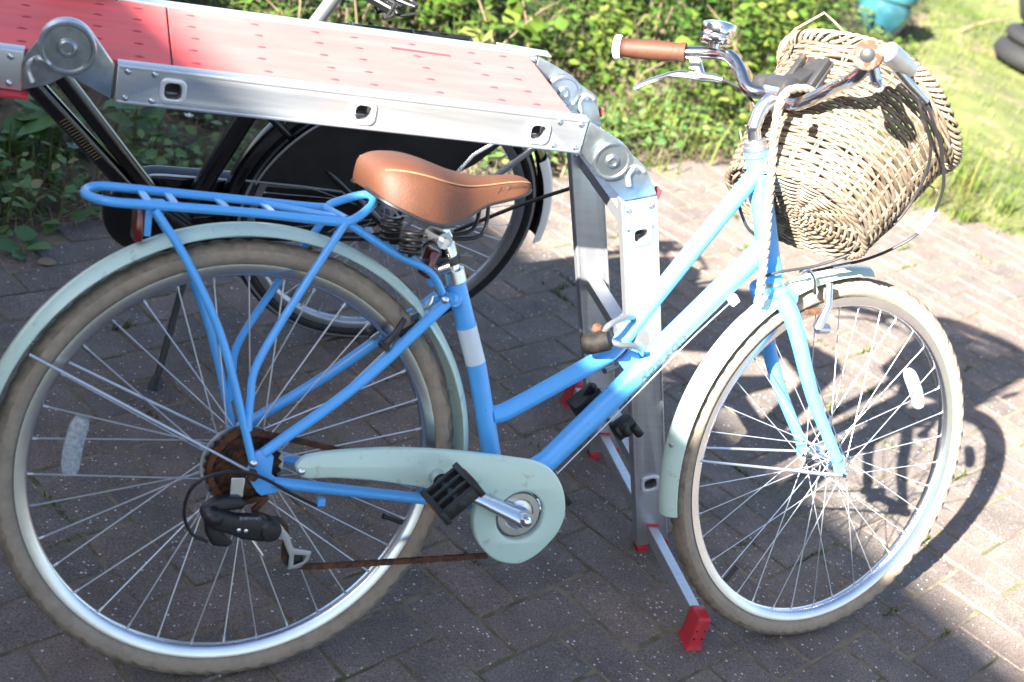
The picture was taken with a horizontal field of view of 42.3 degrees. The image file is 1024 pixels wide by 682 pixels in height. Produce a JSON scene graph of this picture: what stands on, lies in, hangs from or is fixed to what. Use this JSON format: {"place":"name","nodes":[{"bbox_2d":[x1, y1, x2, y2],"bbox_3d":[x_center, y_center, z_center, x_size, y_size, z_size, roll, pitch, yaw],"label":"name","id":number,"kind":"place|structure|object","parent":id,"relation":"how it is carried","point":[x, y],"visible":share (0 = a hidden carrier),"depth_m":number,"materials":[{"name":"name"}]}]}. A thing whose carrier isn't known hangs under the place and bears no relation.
{"place":"outdoors","nodes":[
{"label":"outdoors","id":0,"kind":"place"},
{"bbox_2d":[184,113,192,132],"bbox_3d":[-0.973,-0.648,3.969,0.029,0.068,0.030,2,30,-25],"label":"flower","id":1,"kind":"object","parent":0,"point":[188,115],"visible":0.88,"depth_m":3.96,"materials":[{"name":"white plant"}]},
{"bbox_2d":[0,159,1023,681],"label":"paving","id":2,"kind":"structure","parent":0,"point":[594,599],"depth_m":2.79,"materials":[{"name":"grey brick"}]},
{"bbox_2d":[0,224,51,259],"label":"weed plant","id":3,"kind":"object","parent":2,"relation":"on","point":[25,233],"visible":0.94,"depth_m":3.08,"materials":[{"name":"green plant"}]},
{"bbox_2d":[37,257,55,264],"bbox_3d":[-1.083,-0.185,3.084,0.034,0.012,0.045,17,27,3],"label":"fallen leaf","id":4,"kind":"object","parent":2,"relation":"on","point":[46,261],"visible":1,"depth_m":3.08,"materials":[{"name":"beige plant"}]},
{"bbox_2d":[22,0,568,391],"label":"bicycle","id":5,"kind":"object","parent":2,"relation":"on","point":[292,161],"visible":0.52,"depth_m":2.73,"materials":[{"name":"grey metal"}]},
{"bbox_2d":[0,0,710,650],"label":"folding ladder","id":6,"kind":"object","parent":2,"relation":"on","point":[608,170],"visible":0.7,"depth_m":2.17,"materials":[{"name":"metal"}]},
{"bbox_2d":[0,0,170,65],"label":"red board","id":7,"kind":"object","parent":6,"relation":"on","point":[129,31],"visible":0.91,"depth_m":2.04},
{"bbox_2d":[167,8,570,112],"bbox_3d":[-0.237,-0.458,2.178,0.634,0.030,0.292,5,29,-19],"label":"red board","id":8,"kind":"object","parent":6,"relation":"on","point":[220,42],"visible":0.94,"depth_m":2.17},
{"bbox_2d":[0,19,963,675],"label":"bicycle","id":9,"kind":"object","parent":2,"relation":"on","point":[444,473],"visible":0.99,"depth_m":2.06,"materials":[{"name":"blue metal"}]},
{"bbox_2d":[581,314,644,373],"bbox_3d":[0.177,0.019,2.207,0.069,0.148,0.165,34,33,31],"label":"cable lock","id":10,"kind":"object","parent":9,"relation":"attached to","point":[599,339],"visible":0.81,"depth_m":2.15,"materials":[{"name":"metal"}]},
{"bbox_2d":[754,84,814,304],"bbox_3d":[0.428,-0.249,2.209,0.077,0.360,0.125,12,28,-7],"label":"cable","id":11,"kind":"object","parent":9,"relation":"hanging from","point":[784,94],"visible":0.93,"depth_m":2.18,"materials":[{"name":"white plastic"}]},
{"bbox_2d":[724,12,963,259],"bbox_3d":[0.566,-0.350,2.308,0.392,0.398,0.351,-11,38,-41],"label":"wicker basket","id":12,"kind":"object","parent":9,"relation":"attached to","point":[812,210],"visible":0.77,"depth_m":2.18,"materials":[{"name":"wicker"}]},
{"bbox_2d":[11,191,1023,673],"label":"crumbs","id":13,"kind":"object","parent":2,"relation":"on","point":[711,479],"visible":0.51,"depth_m":2.99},
{"bbox_2d":[0,0,1023,236],"bbox_3d":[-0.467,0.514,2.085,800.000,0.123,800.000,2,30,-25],"label":"ground","id":14,"kind":"structure","parent":0,"point":[967,108],"depth_m":6.03,"materials":[{"name":"plant"}]},
{"bbox_2d":[0,109,56,158],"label":"weed plant","id":15,"kind":"object","parent":14,"relation":"on","point":[43,120],"visible":0.81,"depth_m":3.41,"materials":[{"name":"green plant"}]},
{"bbox_2d":[14,94,85,152],"bbox_3d":[-1.250,-0.578,3.503,0.169,0.182,0.182,-12,38,-42],"label":"weed plant","id":16,"kind":"object","parent":14,"relation":"on","point":[31,104],"visible":0.3,"depth_m":3.48,"materials":[{"name":"green plant"}]},
{"bbox_2d":[67,143,77,155],"bbox_3d":[-1.167,-0.489,3.518,0.040,0.068,0.042,2,30,-25],"label":"flower","id":17,"kind":"object","parent":14,"relation":"on","point":[69,144],"visible":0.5,"depth_m":3.51,"materials":[{"name":"blue plant"}]},
{"bbox_2d":[102,98,166,144],"bbox_3d":[-1.041,-0.597,3.679,0.179,0.211,0.200,16,27,1],"label":"weed plant","id":18,"kind":"object","parent":14,"relation":"on","point":[143,117],"visible":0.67,"depth_m":3.69,"materials":[{"name":"green plant"}]},
{"bbox_2d":[128,123,180,159],"bbox_3d":[-0.998,-0.536,3.698,0.135,0.128,0.147,14,27,-3],"label":"weed plant","id":19,"kind":"object","parent":14,"relation":"on","point":[149,132],"visible":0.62,"depth_m":3.69,"materials":[{"name":"green plant"}]},
{"bbox_2d":[173,109,214,120],"bbox_3d":[-0.990,-0.717,4.064,0.192,0.129,0.187,25,29,18],"label":"weed plant","id":20,"kind":"object","parent":14,"relation":"on","point":[187,112],"visible":0.12,"depth_m":4.07,"materials":[{"name":"green plant"}]},
{"bbox_2d":[0,31,911,237],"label":"weeds","id":21,"kind":"object","parent":14,"relation":"on","point":[69,190],"visible":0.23,"depth_m":3.65,"materials":[{"name":"green plant"}]},
{"bbox_2d":[0,0,933,172],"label":"nettle patch","id":22,"kind":"object","parent":14,"relation":"on","point":[780,26],"visible":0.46,"depth_m":5.42,"materials":[{"name":"green plant"}]},
{"bbox_2d":[256,0,807,126],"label":"bramble","id":23,"kind":"object","parent":14,"relation":"on","point":[511,14],"visible":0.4,"depth_m":4.73,"materials":[{"name":"green plant"}]},
{"bbox_2d":[855,0,919,40],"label":"planter","id":24,"kind":"object","parent":14,"relation":"on","point":[892,17],"visible":0.74,"depth_m":7.61,"materials":[{"name":"teal ceramic"}]},
{"bbox_2d":[903,0,1023,238],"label":"lawn grass","id":25,"kind":"structure","parent":14,"relation":"on","point":[962,10],"depth_m":7.06,"materials":[{"name":"green plant"}]},
{"bbox_2d":[954,19,1011,32],"bbox_3d":[3.116,-2.085,8.714,0.022,0.051,1.183,30,31,26],"label":"dry stalk","id":26,"kind":"object","parent":25,"relation":"on","point":[980,23],"visible":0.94,"depth_m":8.62,"materials":[{"name":"plant"}]},
{"bbox_2d":[994,0,1023,71],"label":"garden ornament","id":27,"kind":"object","parent":14,"relation":"on","point":[1009,48],"visible":1,"depth_m":7.87,"materials":[{"name":"grey stone"}]}
]}

